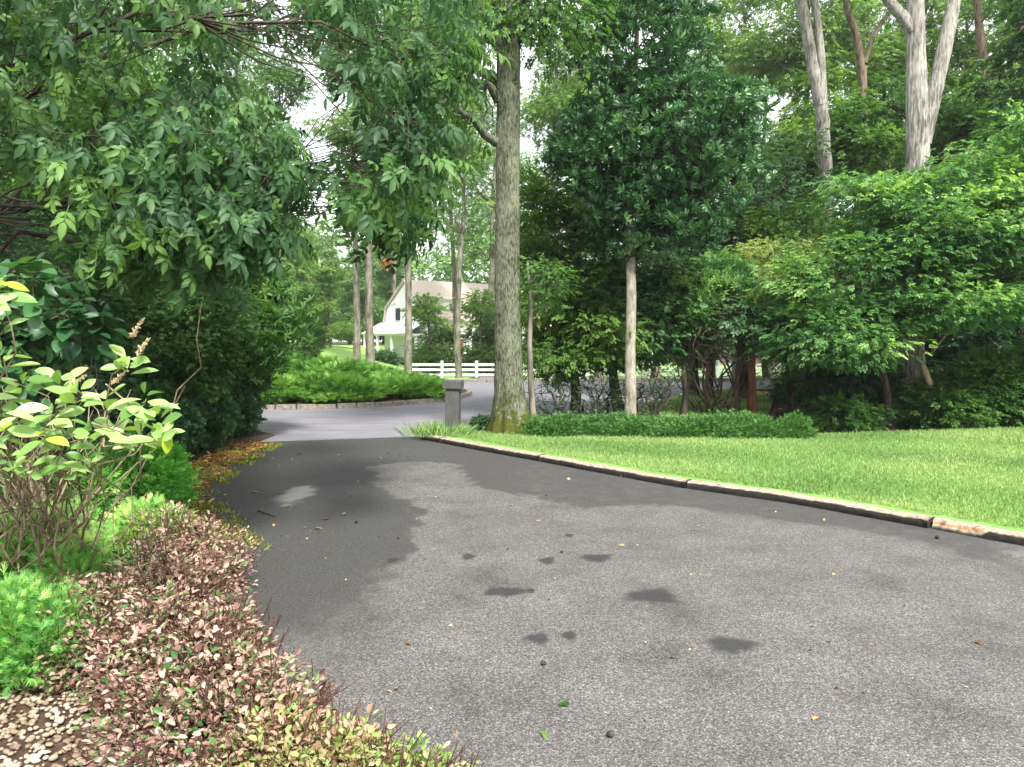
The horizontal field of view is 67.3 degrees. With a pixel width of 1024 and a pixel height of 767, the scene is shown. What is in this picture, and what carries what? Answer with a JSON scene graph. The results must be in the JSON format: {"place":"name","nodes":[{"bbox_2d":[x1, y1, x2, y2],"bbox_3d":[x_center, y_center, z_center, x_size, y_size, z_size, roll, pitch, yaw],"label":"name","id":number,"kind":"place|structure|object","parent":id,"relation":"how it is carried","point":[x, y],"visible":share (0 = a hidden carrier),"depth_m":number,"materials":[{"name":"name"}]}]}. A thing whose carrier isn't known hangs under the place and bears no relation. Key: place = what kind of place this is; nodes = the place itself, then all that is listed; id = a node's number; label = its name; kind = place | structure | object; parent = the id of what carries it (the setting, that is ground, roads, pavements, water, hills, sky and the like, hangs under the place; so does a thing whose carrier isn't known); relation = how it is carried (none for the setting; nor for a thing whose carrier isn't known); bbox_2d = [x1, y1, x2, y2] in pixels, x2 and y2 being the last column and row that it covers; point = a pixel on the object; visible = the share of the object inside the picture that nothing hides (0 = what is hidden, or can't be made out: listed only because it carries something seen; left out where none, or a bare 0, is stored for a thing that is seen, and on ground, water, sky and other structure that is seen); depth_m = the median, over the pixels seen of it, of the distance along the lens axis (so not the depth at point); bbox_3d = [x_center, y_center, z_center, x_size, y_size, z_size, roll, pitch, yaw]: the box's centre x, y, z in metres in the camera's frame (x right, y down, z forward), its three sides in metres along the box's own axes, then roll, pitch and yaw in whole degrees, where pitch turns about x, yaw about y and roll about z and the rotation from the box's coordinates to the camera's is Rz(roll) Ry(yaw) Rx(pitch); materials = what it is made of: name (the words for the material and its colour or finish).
{"place":"outdoors","nodes":[
{"label":"outdoors","id":0,"kind":"place"},
{"bbox_2d":[0,431,394,766],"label":"garden bed","id":1,"kind":"object","parent":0,"point":[42,720],"visible":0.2,"depth_m":3.19,"materials":[{"name":"soil"}]},
{"bbox_2d":[0,561,108,698],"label":"false cypress","id":2,"kind":"object","parent":1,"relation":"on","point":[22,596],"visible":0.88,"depth_m":3.50,"materials":[{"name":"green plant"}]},
{"bbox_2d":[0,450,132,523],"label":"boxwood","id":3,"kind":"object","parent":1,"relation":"on","point":[106,473],"visible":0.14,"depth_m":5.94,"materials":[{"name":"green plant"}]},
{"bbox_2d":[0,252,135,506],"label":"hydrangea","id":4,"kind":"object","parent":1,"relation":"on","point":[52,333],"visible":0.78,"depth_m":5.24,"materials":[{"name":"green plant"}]},
{"bbox_2d":[0,495,137,590],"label":"false cypress","id":5,"kind":"object","parent":1,"relation":"on","point":[81,563],"visible":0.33,"depth_m":4.18,"materials":[{"name":"green plant"}]},
{"bbox_2d":[0,174,149,470],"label":"holly shrub","id":6,"kind":"object","parent":1,"relation":"on","point":[49,255],"visible":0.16,"depth_m":8.19,"materials":[{"name":"green plant"}]},
{"bbox_2d":[0,563,187,699],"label":"azalea","id":7,"kind":"object","parent":1,"relation":"on","point":[99,622],"visible":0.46,"depth_m":3.58,"materials":[{"name":"brown plant"}]},
{"bbox_2d":[0,275,201,587],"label":"summersweet shrub","id":8,"kind":"object","parent":1,"relation":"on","point":[33,430],"visible":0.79,"depth_m":3.55,"materials":[{"name":"green plant"}]},
{"bbox_2d":[42,371,209,456],"bbox_3d":[-4.769,0.490,9.386,1.663,1.360,2.222,3,4,37],"label":"yew shrub","id":9,"kind":"object","parent":1,"relation":"on","point":[190,425],"visible":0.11,"depth_m":9.43,"materials":[{"name":"green plant"}]},
{"bbox_2d":[0,654,263,766],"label":"pebbles","id":10,"kind":"object","parent":1,"relation":"on","point":[38,746],"visible":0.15,"depth_m":3.10,"materials":[{"name":"stone"}]},
{"bbox_2d":[68,431,203,509],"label":"boxwood","id":11,"kind":"object","parent":1,"relation":"on","point":[171,476],"visible":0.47,"depth_m":6.81,"materials":[{"name":"green plant"}]},
{"bbox_2d":[94,491,203,589],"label":"false cypress","id":12,"kind":"object","parent":1,"relation":"on","point":[120,518],"visible":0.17,"depth_m":4.98,"materials":[{"name":"green plant"}]},
{"bbox_2d":[51,520,264,655],"bbox_3d":[-1.859,1.097,4.039,1.089,0.646,1.180,-3,4,-38],"label":"azalea","id":13,"kind":"object","parent":1,"relation":"on","point":[218,580],"visible":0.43,"depth_m":4.13,"materials":[{"name":"brown plant"}]},
{"bbox_2d":[39,222,279,426],"bbox_3d":[-4.847,-0.645,10.205,3.437,3.314,3.220,0,3,0],"label":"holly shrub","id":14,"kind":"object","parent":1,"relation":"on","point":[229,334],"visible":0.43,"depth_m":9.65,"materials":[{"name":"green plant"}]},
{"bbox_2d":[60,573,303,746],"bbox_3d":[-1.429,1.153,3.390,0.970,0.616,0.982,-2,4,-29],"label":"azalea","id":15,"kind":"object","parent":1,"relation":"on","point":[203,612],"visible":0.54,"depth_m":3.34,"materials":[{"name":"brown plant"}]},
{"bbox_2d":[121,353,246,452],"bbox_3d":[-4.724,0.251,10.689,1.577,1.525,2.182,2,4,34],"label":"yew shrub","id":16,"kind":"object","parent":1,"relation":"on","point":[226,417],"visible":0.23,"depth_m":10.71,"materials":[{"name":"green plant"}]},
{"bbox_2d":[113,500,265,599],"bbox_3d":[-2.134,1.065,4.880,1.124,0.648,1.129,3,4,40],"label":"azalea","id":17,"kind":"object","parent":1,"relation":"on","point":[192,545],"visible":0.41,"depth_m":4.86,"materials":[{"name":"brown plant"}]},
{"bbox_2d":[54,608,360,766],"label":"azalea","id":18,"kind":"object","parent":1,"relation":"on","point":[212,704],"visible":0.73,"depth_m":2.88,"materials":[{"name":"brown plant"}]},
{"bbox_2d":[202,372,267,438],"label":"yew shrub","id":19,"kind":"object","parent":1,"relation":"on","point":[250,405],"visible":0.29,"depth_m":12.31,"materials":[{"name":"green plant"}]},
{"bbox_2d":[148,262,323,403],"bbox_3d":[-4.614,-0.662,12.403,3.024,3.118,2.777,1,3,12],"label":"rhododendron","id":20,"kind":"object","parent":1,"relation":"on","point":[288,320],"visible":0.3,"depth_m":12.00,"materials":[{"name":"green plant"}]},
{"bbox_2d":[156,666,426,766],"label":"azalea","id":21,"kind":"object","parent":1,"relation":"on","point":[312,739],"visible":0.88,"depth_m":2.67,"materials":[{"name":"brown plant"}]},
{"bbox_2d":[282,709,484,766],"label":"azalea","id":22,"kind":"object","parent":1,"relation":"on","point":[421,758],"visible":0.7,"depth_m":2.65,"materials":[{"name":"green plant"}]},
{"bbox_2d":[257,381,782,441],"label":"road","id":23,"kind":"structure","parent":0,"point":[326,424],"depth_m":15.98,"materials":[{"name":"grey asphalt"}]},
{"bbox_2d":[261,389,466,408],"bbox_3d":[-5.750,0.296,21.655,8.964,0.100,8.695,0,3,0],"label":"planting bed","id":24,"kind":"object","parent":23,"relation":"on","point":[296,402],"visible":0.15,"depth_m":18.48,"materials":[{"name":"soil"}]},
{"bbox_2d":[255,365,315,403],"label":"juniper","id":25,"kind":"object","parent":24,"relation":"on","point":[278,396],"visible":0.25,"depth_m":17.96,"materials":[{"name":"green plant"}]},
{"bbox_2d":[282,355,382,381],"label":"juniper","id":26,"kind":"object","parent":24,"relation":"on","point":[362,368],"visible":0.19,"depth_m":20.56,"materials":[{"name":"green plant"}]},
{"bbox_2d":[272,370,395,403],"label":"juniper","id":27,"kind":"object","parent":24,"relation":"on","point":[339,387],"visible":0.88,"depth_m":18.17,"materials":[{"name":"green plant"}]},
{"bbox_2d":[375,372,444,399],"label":"juniper","id":28,"kind":"object","parent":24,"relation":"on","point":[413,386],"visible":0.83,"depth_m":19.24,"materials":[{"name":"green plant"}]},
{"bbox_2d":[262,388,471,409],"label":"kerb","id":29,"kind":"structure","parent":23,"relation":"on","point":[468,393],"depth_m":17.78,"materials":[{"name":"stone"}]},
{"bbox_2d":[51,0,1006,340],"label":"sky","id":30,"kind":"structure","parent":0,"point":[524,78],"materials":[{"name":"white"}]},
{"bbox_2d":[294,344,780,379],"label":"lawn","id":31,"kind":"structure","parent":0,"point":[343,351],"depth_m":59.29,"materials":[{"name":"green plant"}]},
{"bbox_2d":[227,33,320,270],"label":"oak tree","id":32,"kind":"object","parent":31,"relation":"on","point":[280,75],"visible":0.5,"depth_m":38.58,"materials":[{"name":"green plant"}]},
{"bbox_2d":[290,45,386,361],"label":"oak tree","id":33,"kind":"object","parent":31,"relation":"on","point":[342,122],"visible":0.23,"depth_m":49.10,"materials":[{"name":"green plant"}]},
{"bbox_2d":[391,292,468,373],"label":"understory tree","id":34,"kind":"object","parent":31,"relation":"on","point":[436,348],"visible":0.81,"depth_m":54.10,"materials":[{"name":"green plant"}]},
{"bbox_2d":[452,287,523,373],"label":"understory tree","id":35,"kind":"object","parent":31,"relation":"on","point":[479,352],"visible":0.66,"depth_m":53.19,"materials":[{"name":"green plant"}]},
{"bbox_2d":[412,361,781,377],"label":"white fence","id":36,"kind":"object","parent":31,"relation":"on","point":[476,364],"visible":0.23,"depth_m":48.60,"materials":[{"name":"paint"}]},
{"bbox_2d":[673,0,805,377],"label":"oak tree","id":37,"kind":"object","parent":31,"relation":"on","point":[721,38],"visible":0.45,"depth_m":37.98,"materials":[{"name":"green plant"}]},
{"bbox_2d":[716,0,890,369],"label":"oak tree","id":38,"kind":"object","parent":31,"relation":"on","point":[828,21],"visible":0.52,"depth_m":36.27,"materials":[{"name":"green plant"}]},
{"bbox_2d":[844,0,999,98],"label":"oak tree","id":39,"kind":"object","parent":31,"relation":"on","point":[891,28],"visible":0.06,"depth_m":38.78,"materials":[{"name":"green plant"}]},
{"bbox_2d":[880,0,1021,185],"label":"oak tree","id":40,"kind":"object","parent":31,"relation":"on","point":[963,58],"visible":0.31,"depth_m":36.89,"materials":[{"name":"green plant"}]},
{"bbox_2d":[257,341,926,441],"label":"ground","id":41,"kind":"structure","parent":0,"point":[765,391],"depth_m":17.90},
{"bbox_2d":[179,1,292,124],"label":"oak tree","id":42,"kind":"object","parent":41,"relation":"on","point":[237,72],"visible":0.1,"depth_m":44.09,"materials":[{"name":"green plant"}]},
{"bbox_2d":[0,0,510,319],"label":"hickory tree","id":43,"kind":"object","parent":41,"relation":"on","point":[187,194],"visible":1,"depth_m":5.10,"materials":[{"name":"green plant"}]},
{"bbox_2d":[188,440,327,528],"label":"leaf litter","id":44,"kind":"object","parent":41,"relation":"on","point":[206,458],"visible":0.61,"depth_m":9.91,"materials":[{"name":"brown plant"}]},
{"bbox_2d":[288,285,334,358],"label":"understory tree","id":45,"kind":"object","parent":41,"relation":"on","point":[318,343],"visible":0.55,"depth_m":43.64,"materials":[{"name":"green plant"}]},
{"bbox_2d":[304,247,361,346],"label":"understory tree","id":46,"kind":"object","parent":41,"relation":"on","point":[326,272],"visible":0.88,"depth_m":64.98,"materials":[{"name":"green plant"}]},
{"bbox_2d":[311,0,401,362],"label":"oak tree","id":47,"kind":"object","parent":41,"relation":"on","point":[369,341],"visible":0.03,"depth_m":32.66,"materials":[{"name":"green plant"}]},
{"bbox_2d":[334,245,387,344],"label":"understory tree","id":48,"kind":"object","parent":41,"relation":"on","point":[349,298],"visible":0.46,"depth_m":78.36,"materials":[{"name":"green plant"}]},
{"bbox_2d":[357,4,464,371],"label":"oak tree","id":49,"kind":"object","parent":41,"relation":"on","point":[408,326],"visible":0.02,"depth_m":43.75,"materials":[{"name":"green plant"}]},
{"bbox_2d":[405,74,495,377],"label":"oak tree","id":50,"kind":"object","parent":41,"relation":"on","point":[474,162],"visible":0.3,"depth_m":44.44,"materials":[{"name":"green plant"}]},
{"bbox_2d":[361,279,550,362],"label":"white house","id":51,"kind":"structure","parent":41,"relation":"on","point":[391,327],"depth_m":70.27,"materials":[{"name":"white wood"}]},
{"bbox_2d":[420,87,522,373],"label":"oak tree","id":52,"kind":"object","parent":41,"relation":"on","point":[480,231],"visible":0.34,"depth_m":55.22,"materials":[{"name":"green plant"}]},
{"bbox_2d":[293,207,760,355],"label":"distant woods","id":53,"kind":"object","parent":41,"relation":"on","point":[443,267],"visible":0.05,"depth_m":98.18,"materials":[{"name":"green plant"}]},
{"bbox_2d":[526,360,588,420],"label":"wiry shrub","id":54,"kind":"object","parent":41,"relation":"on","point":[562,409],"visible":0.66,"depth_m":14.51,"materials":[{"name":"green plant"}]},
{"bbox_2d":[520,4,612,376],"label":"oak tree","id":55,"kind":"object","parent":41,"relation":"on","point":[537,106],"visible":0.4,"depth_m":41.05,"materials":[{"name":"green plant"}]},
{"bbox_2d":[472,155,672,417],"bbox_3d":[1.169,-1.887,15.269,3.912,5.293,3.822,0,3,0],"label":"understory tree","id":56,"kind":"object","parent":41,"relation":"on","point":[566,342],"visible":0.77,"depth_m":14.72,"materials":[{"name":"green plant"}]},
{"bbox_2d":[548,371,649,417],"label":"wiry shrub","id":57,"kind":"object","parent":41,"relation":"on","point":[595,406],"visible":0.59,"depth_m":14.39,"materials":[{"name":"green plant"}]},
{"bbox_2d":[550,244,715,413],"bbox_3d":[2.355,-1.150,15.907,3.704,3.797,3.924,0,3,0],"label":"understory tree","id":58,"kind":"object","parent":41,"relation":"on","point":[656,270],"visible":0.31,"depth_m":15.07,"materials":[{"name":"green plant"}]},
{"bbox_2d":[531,0,777,415],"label":"tree","id":59,"kind":"object","parent":41,"relation":"on","point":[671,164],"visible":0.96,"depth_m":12.82,"materials":[{"name":"green plant"}]},
{"bbox_2d":[637,265,732,415],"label":"understory tree","id":60,"kind":"object","parent":41,"relation":"on","point":[685,390],"visible":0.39,"depth_m":15.14,"materials":[{"name":"green plant"}]},
{"bbox_2d":[621,246,817,412],"bbox_3d":[3.832,-1.048,15.646,4.876,3.557,2.696,0,3,0],"label":"mountain laurel","id":61,"kind":"object","parent":41,"relation":"on","point":[729,275],"visible":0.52,"depth_m":15.39,"materials":[{"name":"green plant"}]},
{"bbox_2d":[641,123,822,397],"bbox_3d":[5.166,-3.186,19.915,5.229,7.331,4.978,-1,3,-15],"label":"dark tree","id":62,"kind":"object","parent":41,"relation":"on","point":[724,239],"visible":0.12,"depth_m":19.07,"materials":[{"name":"green plant"}]},
{"bbox_2d":[655,109,850,398],"bbox_3d":[6.100,-3.254,19.630,5.484,7.506,5.186,0,3,0],"label":"dark tree","id":63,"kind":"object","parent":41,"relation":"on","point":[790,174],"visible":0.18,"depth_m":18.85,"materials":[{"name":"green plant"}]},
{"bbox_2d":[723,230,870,407],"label":"dogwood tree","id":64,"kind":"object","parent":41,"relation":"on","point":[761,250],"visible":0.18,"depth_m":16.37,"materials":[{"name":"green plant"}]},
{"bbox_2d":[700,181,897,387],"bbox_3d":[6.994,-1.999,18.445,4.900,5.120,3.727,2,4,35],"label":"dogwood tree","id":65,"kind":"object","parent":41,"relation":"on","point":[771,231],"visible":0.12,"depth_m":17.86,"materials":[{"name":"green plant"}]},
{"bbox_2d":[795,0,834,352],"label":"oak tree","id":66,"kind":"object","parent":41,"relation":"on","point":[816,63],"visible":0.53,"depth_m":19.48,"materials":[{"name":"grey plant"}]},
{"bbox_2d":[756,55,892,368],"bbox_3d":[9.489,-4.848,24.248,6.042,10.151,5.683,0,3,-2],"label":"understory tree","id":67,"kind":"object","parent":41,"relation":"on","point":[785,119],"visible":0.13,"depth_m":23.60,"materials":[{"name":"green plant"}]},
{"bbox_2d":[783,390,900,432],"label":"woodland shrub","id":68,"kind":"object","parent":41,"relation":"on","point":[853,413],"visible":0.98,"depth_m":13.38,"materials":[{"name":"green plant"}]},
{"bbox_2d":[757,0,937,180],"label":"oak tree","id":69,"kind":"object","parent":41,"relation":"on","point":[880,39],"visible":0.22,"depth_m":37.94,"materials":[{"name":"green plant"}]},
{"bbox_2d":[789,344,910,409],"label":"woodland shrub","id":70,"kind":"object","parent":41,"relation":"on","point":[817,382],"visible":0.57,"depth_m":15.33,"materials":[{"name":"green plant"}]},
{"bbox_2d":[755,87,950,354],"bbox_3d":[9.594,-4.092,23.046,5.778,8.789,5.990,-3,5,-42],"label":"understory tree","id":71,"kind":"object","parent":41,"relation":"on","point":[854,132],"visible":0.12,"depth_m":21.91,"materials":[{"name":"green plant"}]},
{"bbox_2d":[842,0,889,225],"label":"oak tree","id":72,"kind":"object","parent":41,"relation":"on","point":[861,60],"visible":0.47,"depth_m":23.37,"materials":[{"name":"grey plant"}]},
{"bbox_2d":[734,150,1023,428],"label":"dogwood tree","id":73,"kind":"object","parent":41,"relation":"on","point":[883,318],"visible":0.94,"depth_m":12.93,"materials":[{"name":"green plant"}]},
{"bbox_2d":[819,65,940,235],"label":"understory tree","id":74,"kind":"object","parent":41,"relation":"on","point":[895,106],"visible":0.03,"depth_m":26.46,"materials":[{"name":"green plant"}]},
{"bbox_2d":[863,0,960,420],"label":"oak tree","id":75,"kind":"object","parent":41,"relation":"on","point":[923,99],"visible":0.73,"depth_m":14.76,"materials":[{"name":"grey plant"}]},
{"bbox_2d":[874,81,1014,349],"bbox_3d":[12.673,-3.999,21.467,5.778,8.789,5.990,-2,4,-32],"label":"understory tree","id":76,"kind":"object","parent":41,"relation":"on","point":[948,121],"visible":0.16,"depth_m":21.43,"materials":[{"name":"green plant"}]},
{"bbox_2d":[881,374,1009,429],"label":"woodland shrub","id":77,"kind":"object","parent":41,"relation":"on","point":[915,406],"visible":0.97,"depth_m":13.45,"materials":[{"name":"green plant"}]},
{"bbox_2d":[892,98,1023,400],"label":"dogwood tree","id":78,"kind":"object","parent":41,"relation":"on","point":[1009,193],"visible":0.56,"depth_m":12.77,"materials":[{"name":"green plant"}]},
{"bbox_2d":[894,273,1023,372],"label":"woodland shrub","id":79,"kind":"object","parent":41,"relation":"on","point":[951,344],"visible":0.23,"depth_m":16.85,"materials":[{"name":"green plant"}]},
{"bbox_2d":[896,0,1023,337],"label":"understory tree","id":80,"kind":"object","parent":41,"relation":"on","point":[1003,54],"visible":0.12,"depth_m":19.14,"materials":[{"name":"green plant"}]},
{"bbox_2d":[918,341,1023,427],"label":"woodland shrub","id":81,"kind":"object","parent":41,"relation":"on","point":[975,370],"visible":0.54,"depth_m":13.56,"materials":[{"name":"green plant"}]},
{"bbox_2d":[950,52,1023,187],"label":"understory tree","id":82,"kind":"object","parent":41,"relation":"on","point":[1016,65],"visible":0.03,"depth_m":22.22,"materials":[{"name":"green plant"}]},
{"bbox_2d":[962,0,1023,107],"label":"oak tree","id":83,"kind":"object","parent":41,"relation":"on","point":[980,36],"visible":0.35,"depth_m":25.30,"materials":[{"name":"green plant"}]},
{"bbox_2d":[189,436,1023,766],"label":"driveway","id":84,"kind":"structure","parent":0,"point":[605,626],"depth_m":4.47,"materials":[{"name":"grey asphalt"}]},
{"bbox_2d":[187,440,283,550],"bbox_3d":[-3.328,1.086,8.730,1.417,0.099,6.497,-1,3,-15],"label":"moss","id":85,"kind":"object","parent":84,"relation":"on","point":[193,462],"visible":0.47,"depth_m":8.69,"materials":[{"name":"green plant"}]},
{"bbox_2d":[440,437,546,460],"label":"timber kerb","id":86,"kind":"structure","parent":84,"relation":"on","point":[530,455],"depth_m":10.75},
{"bbox_2d":[539,455,691,487],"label":"timber kerb","id":87,"kind":"structure","parent":84,"relation":"on","point":[679,482],"depth_m":8.94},
{"bbox_2d":[687,480,934,527],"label":"timber kerb","id":88,"kind":"structure","parent":84,"relation":"on","point":[891,515],"depth_m":7.24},
{"bbox_2d":[931,517,1023,545],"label":"timber kerb","id":89,"kind":"structure","parent":84,"relation":"on","point":[978,531],"depth_m":6.18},
{"bbox_2d":[639,388,772,422],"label":"grass","id":90,"kind":"structure","parent":0,"point":[764,403],"depth_m":17.53,"materials":[{"name":"green plant"}]},
{"bbox_2d":[438,423,1023,531],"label":"lawn","id":91,"kind":"structure","parent":0,"point":[993,524],"depth_m":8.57,"materials":[{"name":"plant"}]},
{"bbox_2d":[391,419,482,437],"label":"grass tuft","id":92,"kind":"object","parent":91,"relation":"on","point":[431,428],"visible":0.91,"depth_m":12.08,"materials":[{"name":"green plant"}]},
{"bbox_2d":[443,380,463,433],"bbox_3d":[-0.933,0.370,12.284,0.292,0.847,0.291,0,3,5],"label":"gatepost","id":93,"kind":"object","parent":91,"relation":"on","point":[453,388],"visible":0.77,"depth_m":12.18,"materials":[{"name":"grey stone"}]},
{"bbox_2d":[346,0,634,435],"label":"oak tree","id":94,"kind":"object","parent":91,"relation":"on","point":[514,29],"visible":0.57,"depth_m":12.13,"materials":[{"name":"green plant"}]},
{"bbox_2d":[513,411,587,436],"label":"groundcover shrub","id":95,"kind":"object","parent":91,"relation":"on","point":[563,424],"visible":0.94,"depth_m":11.98,"materials":[{"name":"green plant"}]},
{"bbox_2d":[519,252,583,415],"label":"slender sapling","id":96,"kind":"object","parent":91,"relation":"on","point":[539,291],"visible":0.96,"depth_m":12.68,"materials":[{"name":"green plant"}]},
{"bbox_2d":[576,409,651,437],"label":"groundcover shrub","id":97,"kind":"object","parent":91,"relation":"on","point":[620,424],"visible":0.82,"depth_m":12.01,"materials":[{"name":"green plant"}]},
{"bbox_2d":[632,412,714,438],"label":"groundcover shrub","id":98,"kind":"object","parent":91,"relation":"on","point":[674,425],"visible":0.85,"depth_m":11.89,"materials":[{"name":"green plant"}]},
{"bbox_2d":[688,408,785,439],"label":"groundcover shrub","id":99,"kind":"object","parent":91,"relation":"on","point":[721,426],"visible":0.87,"depth_m":11.81,"materials":[{"name":"green plant"}]},
{"bbox_2d":[744,409,819,438],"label":"groundcover shrub","id":100,"kind":"object","parent":91,"relation":"on","point":[796,425],"visible":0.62,"depth_m":11.73,"materials":[{"name":"green plant"}]},
{"label":"lawn","id":101,"kind":"structure","parent":0,"visible":0},
{"bbox_2d":[601,363,699,418],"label":"wiry shrub","id":102,"kind":"object","parent":101,"relation":"on","point":[662,405],"visible":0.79,"depth_m":14.82,"materials":[{"name":"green plant"}]},
{"bbox_2d":[697,277,808,414],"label":"red barked tree","id":103,"kind":"object","parent":101,"relation":"on","point":[741,321],"visible":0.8,"depth_m":14.70,"materials":[{"name":"brown plant"}]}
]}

